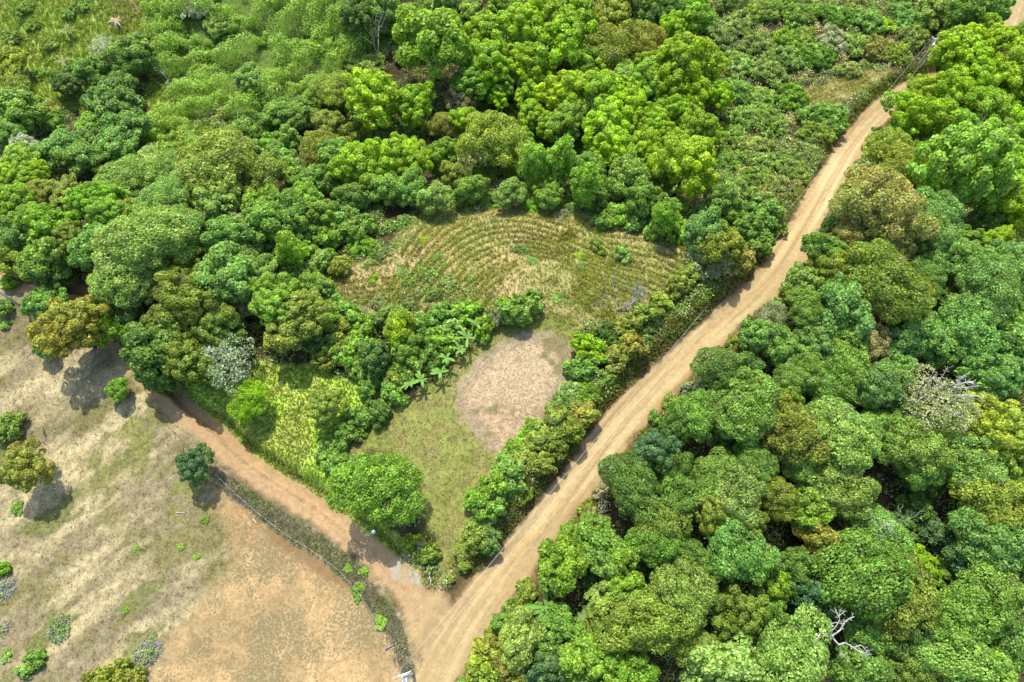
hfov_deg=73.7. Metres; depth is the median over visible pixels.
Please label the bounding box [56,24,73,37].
banana clump
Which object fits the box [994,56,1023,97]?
billowy tree
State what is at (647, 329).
bush
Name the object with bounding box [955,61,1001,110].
billowy tree
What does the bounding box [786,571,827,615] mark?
leafy tree
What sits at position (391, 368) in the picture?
bush
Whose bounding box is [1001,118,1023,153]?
billowy tree
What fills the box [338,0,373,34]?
leafy tree
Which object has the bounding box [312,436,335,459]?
bush
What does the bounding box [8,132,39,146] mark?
leafy tree
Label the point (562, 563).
leafy tree
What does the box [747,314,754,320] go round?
bush
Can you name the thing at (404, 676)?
power pole
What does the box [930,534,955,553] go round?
bush
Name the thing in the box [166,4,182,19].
bush
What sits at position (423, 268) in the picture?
bush
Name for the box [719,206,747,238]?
bush
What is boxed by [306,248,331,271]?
bush
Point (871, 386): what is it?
domed tree
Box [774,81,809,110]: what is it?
bush
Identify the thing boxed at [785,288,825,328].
domed tree
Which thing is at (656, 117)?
billowy tree
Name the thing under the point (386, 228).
bush
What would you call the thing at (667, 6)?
leafy tree
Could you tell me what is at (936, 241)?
domed tree
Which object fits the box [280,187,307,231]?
leafy tree
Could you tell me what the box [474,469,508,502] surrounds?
bush
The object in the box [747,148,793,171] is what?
bush
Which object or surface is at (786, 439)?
domed tree
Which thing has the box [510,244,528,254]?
bush
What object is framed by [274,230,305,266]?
narrow tree
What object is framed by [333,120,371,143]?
bush
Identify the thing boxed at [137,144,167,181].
domed tree
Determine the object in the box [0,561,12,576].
bush
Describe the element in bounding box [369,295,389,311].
bush
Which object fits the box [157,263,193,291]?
billowy tree
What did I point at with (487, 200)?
bush
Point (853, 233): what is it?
domed tree
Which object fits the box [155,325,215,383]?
billowy tree
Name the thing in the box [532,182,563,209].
leafy tree
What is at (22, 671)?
bush
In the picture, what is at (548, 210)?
bush
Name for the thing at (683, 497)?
domed tree
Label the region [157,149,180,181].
domed tree
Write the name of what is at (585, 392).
bush
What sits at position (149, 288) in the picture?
domed tree
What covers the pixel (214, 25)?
bush
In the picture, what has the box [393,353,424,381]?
bush
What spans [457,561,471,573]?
bush
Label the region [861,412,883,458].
leafy tree
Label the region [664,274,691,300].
bush
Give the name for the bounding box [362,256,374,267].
bush
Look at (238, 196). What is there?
leafy tree
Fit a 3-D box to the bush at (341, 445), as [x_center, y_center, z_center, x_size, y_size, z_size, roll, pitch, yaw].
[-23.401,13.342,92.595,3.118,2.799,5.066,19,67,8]
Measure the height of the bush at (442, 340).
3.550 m
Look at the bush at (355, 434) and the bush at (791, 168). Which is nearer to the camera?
the bush at (355, 434)
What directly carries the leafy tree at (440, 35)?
on the ground at (266, 604)
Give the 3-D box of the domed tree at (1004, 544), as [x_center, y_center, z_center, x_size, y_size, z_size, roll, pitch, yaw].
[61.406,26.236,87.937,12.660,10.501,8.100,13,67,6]
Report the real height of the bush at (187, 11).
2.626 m
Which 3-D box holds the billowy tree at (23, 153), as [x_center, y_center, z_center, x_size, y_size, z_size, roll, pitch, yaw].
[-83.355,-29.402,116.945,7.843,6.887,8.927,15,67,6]
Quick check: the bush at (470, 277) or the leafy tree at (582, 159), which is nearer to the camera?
the bush at (470, 277)
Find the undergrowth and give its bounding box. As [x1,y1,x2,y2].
[0,0,1023,681]
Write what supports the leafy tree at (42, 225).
on the ground at (266, 604)
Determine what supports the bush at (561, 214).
on the ground at (266, 604)
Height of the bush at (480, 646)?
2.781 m
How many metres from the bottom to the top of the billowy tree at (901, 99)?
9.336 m
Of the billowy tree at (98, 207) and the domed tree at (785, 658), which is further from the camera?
the billowy tree at (98, 207)
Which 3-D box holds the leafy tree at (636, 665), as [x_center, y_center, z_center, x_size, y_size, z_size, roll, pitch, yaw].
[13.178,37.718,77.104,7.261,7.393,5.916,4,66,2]
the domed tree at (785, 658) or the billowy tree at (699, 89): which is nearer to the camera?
the domed tree at (785, 658)
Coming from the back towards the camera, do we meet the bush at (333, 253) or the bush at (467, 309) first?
the bush at (333, 253)
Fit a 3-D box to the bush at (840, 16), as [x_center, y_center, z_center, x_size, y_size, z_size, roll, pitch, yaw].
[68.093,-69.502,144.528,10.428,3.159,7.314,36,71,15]
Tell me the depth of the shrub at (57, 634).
85.88 m
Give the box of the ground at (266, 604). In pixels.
[0,0,1023,681]
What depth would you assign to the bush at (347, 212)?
107.07 m
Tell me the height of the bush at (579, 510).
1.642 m
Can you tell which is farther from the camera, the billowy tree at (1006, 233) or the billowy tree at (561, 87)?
the billowy tree at (561, 87)
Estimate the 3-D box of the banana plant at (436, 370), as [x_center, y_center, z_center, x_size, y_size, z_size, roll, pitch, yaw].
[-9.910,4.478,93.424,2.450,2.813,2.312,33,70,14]
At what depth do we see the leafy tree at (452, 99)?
129.54 m
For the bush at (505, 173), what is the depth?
121.00 m
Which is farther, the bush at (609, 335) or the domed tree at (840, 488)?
the bush at (609, 335)
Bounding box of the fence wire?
[173,432,392,656]
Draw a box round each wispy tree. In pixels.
[0,62,30,89]
[87,33,114,56]
[199,332,256,394]
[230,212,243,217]
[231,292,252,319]
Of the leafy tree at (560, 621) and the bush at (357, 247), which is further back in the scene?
the bush at (357, 247)
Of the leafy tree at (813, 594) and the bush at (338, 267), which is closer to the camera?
the leafy tree at (813, 594)
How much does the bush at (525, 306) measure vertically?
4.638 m
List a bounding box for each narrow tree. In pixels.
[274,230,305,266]
[516,143,552,188]
[545,133,576,187]
[569,161,604,207]
[651,197,679,234]
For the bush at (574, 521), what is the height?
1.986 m
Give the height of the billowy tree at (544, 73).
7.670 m
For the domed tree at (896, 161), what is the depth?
111.23 m
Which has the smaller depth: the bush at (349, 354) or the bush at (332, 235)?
the bush at (349, 354)
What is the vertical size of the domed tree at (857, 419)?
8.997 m
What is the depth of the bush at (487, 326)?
95.40 m
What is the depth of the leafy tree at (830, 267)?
94.51 m
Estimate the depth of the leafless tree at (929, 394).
88.06 m
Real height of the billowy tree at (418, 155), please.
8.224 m
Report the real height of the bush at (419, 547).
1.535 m
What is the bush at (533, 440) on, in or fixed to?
on the ground at (266, 604)
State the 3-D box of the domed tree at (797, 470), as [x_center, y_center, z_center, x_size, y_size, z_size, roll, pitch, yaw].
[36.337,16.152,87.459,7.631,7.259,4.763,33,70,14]
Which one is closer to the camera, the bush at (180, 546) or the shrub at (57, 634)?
the shrub at (57, 634)
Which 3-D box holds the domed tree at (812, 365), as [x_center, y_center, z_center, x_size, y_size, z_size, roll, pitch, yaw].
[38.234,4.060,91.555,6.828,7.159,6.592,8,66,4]
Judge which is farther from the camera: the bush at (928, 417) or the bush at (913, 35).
the bush at (913, 35)
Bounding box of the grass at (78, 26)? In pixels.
[0,0,1020,681]
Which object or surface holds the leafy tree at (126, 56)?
on the ground at (266, 604)
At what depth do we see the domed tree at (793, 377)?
88.39 m
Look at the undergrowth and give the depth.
108.12 m
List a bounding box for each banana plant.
[400,374,416,389]
[411,370,427,388]
[430,365,448,383]
[438,353,455,364]
[453,341,466,355]
[454,326,474,346]
[467,317,483,328]
[529,592,553,622]
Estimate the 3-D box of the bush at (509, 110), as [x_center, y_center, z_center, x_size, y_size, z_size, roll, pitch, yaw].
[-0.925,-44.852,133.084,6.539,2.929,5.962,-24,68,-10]
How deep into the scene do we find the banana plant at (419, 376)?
92.65 m
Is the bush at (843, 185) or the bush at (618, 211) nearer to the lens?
the bush at (618, 211)
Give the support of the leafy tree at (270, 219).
on the ground at (266, 604)
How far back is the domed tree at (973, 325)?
92.93 m
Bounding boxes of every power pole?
[0,291,19,306]
[393,671,414,681]
[912,37,942,73]
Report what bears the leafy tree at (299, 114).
on the ground at (266, 604)
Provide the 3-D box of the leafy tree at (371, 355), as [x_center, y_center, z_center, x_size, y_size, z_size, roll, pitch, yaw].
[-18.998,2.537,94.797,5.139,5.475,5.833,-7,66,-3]
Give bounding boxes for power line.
[396,39,932,674]
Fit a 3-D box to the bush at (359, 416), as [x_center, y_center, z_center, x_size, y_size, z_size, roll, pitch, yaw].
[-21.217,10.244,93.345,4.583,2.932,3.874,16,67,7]
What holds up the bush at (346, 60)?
on the ground at (266, 604)
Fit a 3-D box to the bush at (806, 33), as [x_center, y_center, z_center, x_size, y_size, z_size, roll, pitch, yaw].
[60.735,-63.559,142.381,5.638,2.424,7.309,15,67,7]
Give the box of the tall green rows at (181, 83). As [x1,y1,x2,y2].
[137,0,392,155]
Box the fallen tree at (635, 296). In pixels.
[617,282,650,316]
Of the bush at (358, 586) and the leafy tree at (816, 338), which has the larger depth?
the leafy tree at (816, 338)
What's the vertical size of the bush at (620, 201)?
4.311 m
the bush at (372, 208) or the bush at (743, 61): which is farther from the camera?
the bush at (743, 61)
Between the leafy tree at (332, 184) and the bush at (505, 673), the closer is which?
the bush at (505, 673)
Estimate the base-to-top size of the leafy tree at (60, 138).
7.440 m
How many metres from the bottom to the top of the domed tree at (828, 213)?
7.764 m
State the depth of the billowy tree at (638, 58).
129.89 m
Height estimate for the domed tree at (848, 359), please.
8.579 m
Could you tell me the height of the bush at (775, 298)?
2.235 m
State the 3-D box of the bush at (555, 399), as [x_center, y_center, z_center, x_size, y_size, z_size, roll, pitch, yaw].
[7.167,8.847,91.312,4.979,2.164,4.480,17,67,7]
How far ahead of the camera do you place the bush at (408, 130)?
131.31 m
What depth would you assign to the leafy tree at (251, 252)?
100.85 m
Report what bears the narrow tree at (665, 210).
on the ground at (266, 604)
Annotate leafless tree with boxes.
[356,0,395,59]
[593,493,609,521]
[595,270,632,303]
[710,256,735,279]
[805,608,872,662]
[869,505,924,544]
[895,363,983,432]
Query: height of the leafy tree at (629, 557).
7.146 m
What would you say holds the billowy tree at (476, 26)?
on the ground at (266, 604)
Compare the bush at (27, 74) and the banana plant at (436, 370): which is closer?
the banana plant at (436, 370)
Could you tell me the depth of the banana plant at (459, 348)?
93.68 m
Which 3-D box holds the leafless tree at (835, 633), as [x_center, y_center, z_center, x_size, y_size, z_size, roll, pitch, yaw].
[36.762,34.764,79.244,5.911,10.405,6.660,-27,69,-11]
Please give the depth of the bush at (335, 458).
90.74 m
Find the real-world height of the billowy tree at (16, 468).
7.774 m
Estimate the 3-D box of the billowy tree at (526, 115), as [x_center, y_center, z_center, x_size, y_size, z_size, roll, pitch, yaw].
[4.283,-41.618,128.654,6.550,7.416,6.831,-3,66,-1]
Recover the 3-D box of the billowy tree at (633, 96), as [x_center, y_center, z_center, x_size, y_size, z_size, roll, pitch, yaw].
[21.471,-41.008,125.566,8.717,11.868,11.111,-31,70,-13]
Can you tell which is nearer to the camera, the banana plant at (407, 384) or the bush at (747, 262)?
the banana plant at (407, 384)
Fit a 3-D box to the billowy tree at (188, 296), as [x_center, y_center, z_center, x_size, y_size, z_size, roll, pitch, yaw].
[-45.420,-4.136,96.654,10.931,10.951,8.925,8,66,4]
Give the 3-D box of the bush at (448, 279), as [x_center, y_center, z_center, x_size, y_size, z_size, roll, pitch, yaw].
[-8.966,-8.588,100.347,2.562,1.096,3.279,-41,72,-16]
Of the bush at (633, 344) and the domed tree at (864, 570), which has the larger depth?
the bush at (633, 344)
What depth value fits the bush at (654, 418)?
91.07 m
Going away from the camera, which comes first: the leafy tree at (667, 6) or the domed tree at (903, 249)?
the domed tree at (903, 249)
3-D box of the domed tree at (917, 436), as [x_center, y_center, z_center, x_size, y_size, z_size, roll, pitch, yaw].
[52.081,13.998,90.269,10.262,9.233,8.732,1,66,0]
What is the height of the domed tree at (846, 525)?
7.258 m
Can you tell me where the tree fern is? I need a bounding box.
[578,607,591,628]
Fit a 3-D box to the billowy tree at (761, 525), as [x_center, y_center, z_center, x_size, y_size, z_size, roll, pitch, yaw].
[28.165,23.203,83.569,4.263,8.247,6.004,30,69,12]
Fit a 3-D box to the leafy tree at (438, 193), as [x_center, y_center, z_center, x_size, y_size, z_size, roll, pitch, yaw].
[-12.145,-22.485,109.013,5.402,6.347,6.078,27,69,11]
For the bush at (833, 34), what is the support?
on the ground at (266, 604)
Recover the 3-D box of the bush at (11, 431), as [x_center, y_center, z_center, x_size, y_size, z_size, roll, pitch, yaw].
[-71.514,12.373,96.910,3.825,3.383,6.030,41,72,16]
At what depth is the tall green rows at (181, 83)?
136.86 m
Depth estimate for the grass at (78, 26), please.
99.46 m
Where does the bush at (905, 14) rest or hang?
on the ground at (266, 604)
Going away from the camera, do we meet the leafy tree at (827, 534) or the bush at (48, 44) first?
the leafy tree at (827, 534)
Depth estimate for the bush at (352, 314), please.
98.83 m
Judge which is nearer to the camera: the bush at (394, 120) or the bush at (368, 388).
the bush at (368, 388)
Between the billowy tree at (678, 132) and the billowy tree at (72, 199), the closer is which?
the billowy tree at (72, 199)
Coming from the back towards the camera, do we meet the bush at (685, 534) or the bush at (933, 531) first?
the bush at (933, 531)
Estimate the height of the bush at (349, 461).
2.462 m
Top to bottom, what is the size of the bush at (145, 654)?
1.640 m
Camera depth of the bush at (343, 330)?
97.63 m
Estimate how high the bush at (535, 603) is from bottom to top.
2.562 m
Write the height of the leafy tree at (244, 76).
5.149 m
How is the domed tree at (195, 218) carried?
on the ground at (266, 604)
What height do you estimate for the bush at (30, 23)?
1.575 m
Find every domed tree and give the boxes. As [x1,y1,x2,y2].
[85,248,149,308]
[90,204,196,273]
[92,154,169,191]
[119,260,171,307]
[130,170,189,222]
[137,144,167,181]
[150,201,204,263]
[154,199,194,220]
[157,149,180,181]
[174,129,254,205]
[207,128,255,156]
[225,152,284,199]
[226,377,268,422]
[298,129,336,164]
[313,70,347,105]
[326,445,425,526]
[425,112,460,136]
[454,109,536,169]
[578,22,639,67]
[593,589,697,655]
[597,449,660,524]
[621,18,666,57]
[624,525,682,568]
[630,494,692,544]
[643,451,694,482]
[648,551,718,635]
[656,400,691,447]
[658,466,707,522]
[660,626,717,668]
[665,387,722,443]
[673,535,719,578]
[689,345,765,394]
[689,446,737,501]
[700,385,743,439]
[700,517,781,585]
[704,456,769,531]
[715,364,781,447]
[732,439,779,489]
[745,602,833,681]
[752,300,787,337]
[759,392,834,466]
[760,473,801,521]
[771,448,832,487]
[773,345,826,392]
[773,363,811,394]
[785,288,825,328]
[787,459,881,519]
[800,399,880,476]
[801,368,856,403]
[805,393,882,453]
[810,527,918,620]
[825,323,870,400]
[827,194,877,231]
[828,163,940,245]
[828,215,868,252]
[828,483,878,532]
[832,599,898,656]
[844,237,932,324]
[845,361,915,408]
[847,502,914,562]
[858,551,941,642]
[861,126,914,164]
[863,320,892,362]
[867,228,916,262]
[876,412,957,476]
[877,643,950,681]
[878,142,933,188]
[884,599,947,674]
[888,274,938,328]
[892,450,953,491]
[903,250,947,296]
[904,158,942,192]
[907,205,961,261]
[910,185,965,243]
[910,617,1019,681]
[926,424,969,468]
[927,402,977,460]
[929,558,1019,645]
[937,292,1000,360]
[943,430,1010,507]
[946,461,1023,536]
[947,506,1023,576]
[953,243,1023,326]
[967,556,1023,639]
[986,600,1023,677]
[989,238,1023,301]
[1007,472,1023,508]
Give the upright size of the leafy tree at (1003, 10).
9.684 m
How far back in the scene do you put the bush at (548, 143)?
128.32 m
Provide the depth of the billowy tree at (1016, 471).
87.64 m
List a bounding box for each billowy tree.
[0,141,40,185]
[0,159,21,184]
[0,438,55,493]
[6,201,63,234]
[12,159,50,183]
[26,294,112,360]
[47,219,83,257]
[48,172,77,211]
[61,181,121,219]
[80,193,131,230]
[92,179,130,199]
[139,304,187,336]
[153,271,221,332]
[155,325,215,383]
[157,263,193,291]
[158,241,203,271]
[174,442,214,486]
[190,297,240,347]
[248,271,302,333]
[279,289,336,339]
[305,388,349,429]
[327,137,395,188]
[341,67,400,129]
[373,131,410,175]
[394,79,436,129]
[399,134,433,175]
[446,106,475,132]
[449,63,488,100]
[463,8,504,50]
[466,38,509,86]
[481,2,546,60]
[483,62,518,94]
[485,82,508,109]
[497,40,543,83]
[513,76,545,110]
[518,98,548,132]
[521,65,555,92]
[524,0,559,22]
[528,10,589,75]
[533,69,607,111]
[533,110,567,142]
[544,90,588,142]
[551,0,597,46]
[571,47,609,72]
[574,69,641,116]
[581,95,637,151]
[593,120,632,168]
[594,0,631,31]
[604,81,649,135]
[626,56,664,98]
[626,123,660,162]
[630,50,667,72]
[631,423,681,474]
[634,101,674,140]
[640,61,691,101]
[646,134,719,199]
[650,93,693,128]
[651,9,686,46]
[651,31,720,82]
[655,122,688,148]
[676,101,708,138]
[684,70,712,109]
[689,493,732,535]
[695,112,728,144]
[696,43,728,81]
[701,81,735,114]
[708,583,772,643]
[732,510,769,549]
[880,90,923,115]
[889,118,923,146]
[891,96,968,145]
[905,74,943,100]
[906,114,1022,207]
[924,64,973,109]
[927,22,996,76]
[934,107,985,133]
[937,40,995,78]
[954,84,1015,126]
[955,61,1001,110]
[957,390,1023,465]
[964,10,1008,41]
[980,224,1015,251]
[980,401,1023,480]
[982,22,1023,57]
[982,178,1023,237]
[993,38,1023,106]
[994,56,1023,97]
[1001,104,1023,144]
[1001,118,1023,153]
[1004,82,1023,111]
[1008,144,1023,174]
[1011,21,1023,41]
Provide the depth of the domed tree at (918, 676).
80.25 m
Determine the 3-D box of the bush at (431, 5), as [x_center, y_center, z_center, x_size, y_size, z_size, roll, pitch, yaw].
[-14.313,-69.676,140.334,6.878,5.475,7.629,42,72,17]
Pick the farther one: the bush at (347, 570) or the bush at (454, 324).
the bush at (454, 324)
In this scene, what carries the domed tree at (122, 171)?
on the ground at (266, 604)
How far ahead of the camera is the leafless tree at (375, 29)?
134.02 m
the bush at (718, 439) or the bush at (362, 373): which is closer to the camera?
the bush at (718, 439)
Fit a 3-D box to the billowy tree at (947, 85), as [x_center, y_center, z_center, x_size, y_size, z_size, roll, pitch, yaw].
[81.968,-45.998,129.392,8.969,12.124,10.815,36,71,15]
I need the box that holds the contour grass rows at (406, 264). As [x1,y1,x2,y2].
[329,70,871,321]
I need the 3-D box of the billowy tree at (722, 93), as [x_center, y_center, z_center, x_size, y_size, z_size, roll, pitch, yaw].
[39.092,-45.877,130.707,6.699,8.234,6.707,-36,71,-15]
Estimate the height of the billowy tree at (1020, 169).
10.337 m
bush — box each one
[0,28,24,45]
[0,274,20,290]
[0,297,14,316]
[0,317,11,329]
[0,412,27,444]
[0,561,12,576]
[0,647,12,663]
[10,500,23,515]
[13,664,34,679]
[15,0,35,15]
[19,70,30,84]
[21,648,46,670]
[23,17,43,30]
[32,66,49,80]
[38,36,59,54]
[40,108,65,132]
[59,6,77,18]
[73,0,89,11]
[76,100,92,113]
[80,669,99,681]
[90,657,131,681]
[116,665,146,681]
[121,606,128,613]
[164,25,189,50]
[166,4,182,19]
[177,543,183,550]
[180,0,212,19]
[189,37,218,58]
[193,554,201,559]
[199,515,209,523]
[202,11,240,37]
[202,104,230,126]
[229,111,258,135]
[246,138,267,155]
[249,119,274,139]
[253,91,286,108]
[259,131,280,150]
[269,246,305,272]
[272,123,302,151]
[285,263,321,290]
[289,224,317,242]
[295,239,318,260]
[302,87,324,112]
[302,329,327,354]
[305,222,321,245]
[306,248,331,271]
[309,350,342,372]
[311,222,344,248]
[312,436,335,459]
[315,289,340,314]
[318,333,342,362]
[319,448,348,473]
[322,246,336,260]
[322,313,346,334]
[327,204,360,231]
[327,254,351,277]
[327,317,352,347]
[328,424,350,453]
[332,298,369,325]
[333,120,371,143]
[335,334,363,365]
[337,213,377,242]
[337,419,367,444]
[338,100,368,119]
[339,45,364,70]
[339,405,370,428]
[341,360,367,381]
[342,563,352,573]
[344,314,378,348]
[345,456,367,473]
[346,234,381,257]
[349,51,385,74]
[350,581,365,595]
[354,593,363,604]
[357,364,384,386]
[357,377,380,405]
[357,566,367,575]
[361,204,382,218]
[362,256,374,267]
[366,272,377,283]
[368,400,392,428]
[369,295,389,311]
[369,304,403,328]
[371,114,400,139]
[372,246,388,261]
[373,17,403,34]
[374,614,387,630]
[375,219,397,236]
[378,345,396,372]
[380,380,408,406]
[382,363,407,390]
[388,44,399,62]
[389,236,404,249]
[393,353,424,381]
[394,0,422,17]
[395,121,428,139]
[395,262,406,276]
[397,214,410,226]
[400,275,417,288]
[400,293,417,309]
[400,532,423,553]
[411,550,420,565]
[412,311,441,344]
[414,542,442,563]
[415,539,425,553]
[416,236,426,243]
[416,331,441,363]
[417,265,427,273]
[421,348,448,375]
[422,0,457,10]
[423,288,443,300]
[428,301,456,324]
[428,324,460,354]
[430,251,442,261]
[437,262,448,268]
[438,318,471,336]
[440,273,460,289]
[447,554,463,567]
[447,574,455,582]
[448,197,475,212]
[451,300,483,325]
[453,537,468,557]
[457,0,481,19]
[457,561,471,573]
[457,675,467,681]
[461,522,486,555]
[462,486,490,523]
[464,514,493,537]
[464,653,500,681]
[465,274,476,283]
[467,158,499,178]
[470,636,502,662]
[471,314,495,344]
[473,93,501,110]
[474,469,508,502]
[476,528,502,556]
[477,190,502,209]
[478,494,508,522]
[483,625,498,642]
[486,0,522,12]
[487,306,503,329]
[490,451,527,496]
[491,102,519,120]
[491,650,535,681]
[494,288,543,327]
[500,595,516,613]
[502,161,523,178]
[502,438,522,453]
[505,482,520,505]
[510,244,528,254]
[513,442,537,472]
[513,576,537,605]
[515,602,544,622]
[517,416,540,442]
[517,486,533,506]
[518,194,544,212]
[522,426,552,456]
[525,451,557,476]
[526,255,538,264]
[534,402,569,442]
[542,439,568,461]
[544,208,554,215]
[545,135,563,147]
[549,390,583,420]
[550,291,566,302]
[552,209,569,220]
[554,416,585,444]
[558,229,576,241]
[558,380,580,403]
[559,519,578,530]
[561,184,576,203]
[561,354,602,381]
[564,202,580,213]
[564,299,573,306]
[567,399,600,427]
[569,331,608,362]
[571,139,591,154]
[573,251,585,258]
[573,261,585,271]
[575,378,603,401]
[576,498,592,514]
[579,505,600,518]
[581,187,613,212]
[583,567,600,590]
[589,237,605,255]
[589,368,617,387]
[590,208,615,230]
[591,482,611,499]
[592,320,621,344]
[601,344,631,373]
[604,202,631,229]
[609,187,628,203]
[611,242,631,263]
[611,312,644,335]
[617,331,649,358]
[624,209,647,232]
[634,302,665,325]
[635,560,649,586]
[642,316,661,339]
[643,217,666,241]
[647,409,661,426]
[648,554,676,580]
[650,291,673,309]
[661,391,676,414]
[662,306,675,321]
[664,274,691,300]
[665,213,687,244]
[671,196,696,220]
[676,263,704,288]
[679,377,709,397]
[679,526,691,549]
[681,168,714,184]
[685,250,720,281]
[693,201,730,226]
[696,11,719,37]
[697,278,712,287]
[703,573,742,597]
[707,22,736,50]
[710,431,740,455]
[711,76,753,102]
[712,147,747,173]
[713,121,731,147]
[715,0,749,11]
[717,124,746,149]
[719,9,753,35]
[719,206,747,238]
[720,266,730,276]
[722,104,764,132]
[723,49,754,79]
[724,333,739,353]
[732,246,755,277]
[733,212,769,242]
[735,135,775,157]
[735,165,773,188]
[737,28,772,61]
[738,186,779,210]
[743,0,784,22]
[743,85,777,108]
[744,232,776,257]
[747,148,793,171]
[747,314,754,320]
[748,195,785,230]
[749,567,764,590]
[751,57,792,88]
[756,106,785,139]
[760,45,804,71]
[763,0,797,11]
[763,296,783,311]
[764,174,795,206]
[769,156,810,183]
[770,26,798,46]
[770,220,788,237]
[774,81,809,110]
[778,282,790,295]
[779,2,821,28]
[786,40,838,68]
[787,604,812,618]
[788,140,823,166]
[793,24,815,43]
[794,101,849,135]
[794,120,837,145]
[802,0,838,6]
[811,2,856,29]
[815,22,847,54]
[831,61,862,78]
[837,182,854,189]
[844,30,872,58]
[846,0,873,9]
[852,154,874,166]
[854,5,887,33]
[858,33,894,61]
[871,126,882,133]
[878,16,897,32]
[886,1,920,29]
[886,510,918,543]
[887,0,914,5]
[888,40,911,65]
[894,485,933,522]
[896,23,930,49]
[905,479,947,499]
[915,509,950,548]
[916,0,949,30]
[923,404,944,421]
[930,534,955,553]
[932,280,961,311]
[932,553,958,590]
[942,397,962,412]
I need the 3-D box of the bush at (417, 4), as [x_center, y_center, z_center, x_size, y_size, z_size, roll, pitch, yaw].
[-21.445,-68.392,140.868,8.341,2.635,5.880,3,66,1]
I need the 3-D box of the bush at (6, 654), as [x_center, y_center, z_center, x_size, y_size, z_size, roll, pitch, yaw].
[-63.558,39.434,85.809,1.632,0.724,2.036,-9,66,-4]
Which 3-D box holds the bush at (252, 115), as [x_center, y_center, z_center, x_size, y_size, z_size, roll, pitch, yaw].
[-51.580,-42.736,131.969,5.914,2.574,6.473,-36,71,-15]
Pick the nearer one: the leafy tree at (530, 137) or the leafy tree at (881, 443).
the leafy tree at (881, 443)
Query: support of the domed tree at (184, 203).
on the ground at (266, 604)
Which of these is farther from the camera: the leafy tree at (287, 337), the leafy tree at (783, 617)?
the leafy tree at (287, 337)
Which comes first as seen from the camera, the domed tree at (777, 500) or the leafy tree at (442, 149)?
the domed tree at (777, 500)
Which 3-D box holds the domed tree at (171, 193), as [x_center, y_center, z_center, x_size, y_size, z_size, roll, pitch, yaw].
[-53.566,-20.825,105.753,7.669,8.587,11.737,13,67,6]
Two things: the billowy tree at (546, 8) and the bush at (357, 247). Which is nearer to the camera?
the bush at (357, 247)
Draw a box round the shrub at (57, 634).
[43,612,73,645]
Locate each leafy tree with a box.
[0,45,28,81]
[0,84,48,131]
[0,118,27,146]
[0,182,34,216]
[0,215,31,251]
[0,245,23,275]
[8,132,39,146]
[13,204,74,238]
[16,233,69,281]
[19,287,68,319]
[25,178,54,205]
[30,128,84,173]
[31,344,55,359]
[32,259,74,296]
[48,67,86,97]
[53,139,108,176]
[66,221,113,271]
[67,55,112,85]
[72,123,103,144]
[74,111,103,130]
[75,312,125,347]
[79,76,146,122]
[91,126,141,166]
[91,278,140,324]
[96,31,156,75]
[96,110,152,152]
[99,70,138,89]
[103,377,128,401]
[115,197,140,216]
[118,180,147,198]
[119,321,192,383]
[142,359,182,395]
[189,187,239,220]
[189,240,254,303]
[190,317,247,356]
[199,214,257,253]
[217,176,244,212]
[231,239,259,263]
[232,62,262,89]
[233,192,292,242]
[240,183,286,210]
[245,227,275,254]
[248,253,278,279]
[257,96,290,125]
[260,139,297,168]
[262,309,317,353]
[271,155,305,187]
[280,181,323,212]
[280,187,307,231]
[285,95,317,130]
[291,163,328,192]
[298,271,335,301]
[304,196,339,226]
[310,109,344,134]
[316,137,349,170]
[325,158,357,191]
[330,182,370,210]
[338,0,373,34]
[355,338,391,377]
[365,171,400,205]
[367,0,400,22]
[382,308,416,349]
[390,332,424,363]
[392,3,472,82]
[394,166,426,207]
[415,179,454,214]
[425,136,461,172]
[439,160,468,188]
[444,85,476,110]
[453,174,490,204]
[490,613,513,634]
[492,176,526,208]
[498,605,546,670]
[504,125,534,158]
[519,644,569,681]
[529,629,562,660]
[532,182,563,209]
[536,601,585,641]
[537,535,589,597]
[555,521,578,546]
[556,622,611,681]
[566,150,606,186]
[577,510,611,545]
[577,521,639,580]
[582,595,626,642]
[582,635,645,681]
[583,578,631,614]
[599,536,638,581]
[605,150,652,201]
[606,570,648,604]
[606,649,660,681]
[607,58,638,86]
[622,0,665,29]
[623,181,668,217]
[638,153,676,193]
[655,0,684,24]
[679,0,714,33]
[679,632,764,681]
[683,205,724,251]
[696,223,744,265]
[703,173,749,216]
[737,318,775,352]
[745,588,769,611]
[750,597,790,633]
[758,569,794,610]
[762,319,805,368]
[764,612,803,643]
[768,555,811,599]
[769,382,804,410]
[776,546,819,580]
[779,484,835,533]
[781,262,824,298]
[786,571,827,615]
[791,513,848,563]
[792,321,837,366]
[800,231,848,265]
[814,580,843,620]
[816,249,848,287]
[816,272,875,345]
[819,214,838,235]
[826,642,893,681]
[845,241,875,277]
[860,407,910,462]
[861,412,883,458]
[871,350,920,383]
[876,388,925,427]
[881,320,925,359]
[897,311,949,358]
[905,543,942,586]
[920,326,969,369]
[923,228,981,280]
[941,532,991,587]
[943,0,999,28]
[946,347,1023,402]
[947,645,1020,681]
[955,224,986,246]
[967,197,1013,231]
[981,316,1023,368]
[989,0,1016,20]
[990,294,1023,338]
[996,349,1023,397]
[1014,541,1023,581]
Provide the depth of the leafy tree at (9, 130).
126.20 m
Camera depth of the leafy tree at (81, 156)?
117.72 m
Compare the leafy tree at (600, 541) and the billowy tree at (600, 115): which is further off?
the billowy tree at (600, 115)
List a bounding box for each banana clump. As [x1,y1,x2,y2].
[54,54,72,66]
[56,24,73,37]
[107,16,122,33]
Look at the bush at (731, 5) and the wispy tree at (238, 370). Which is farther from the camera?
the bush at (731, 5)

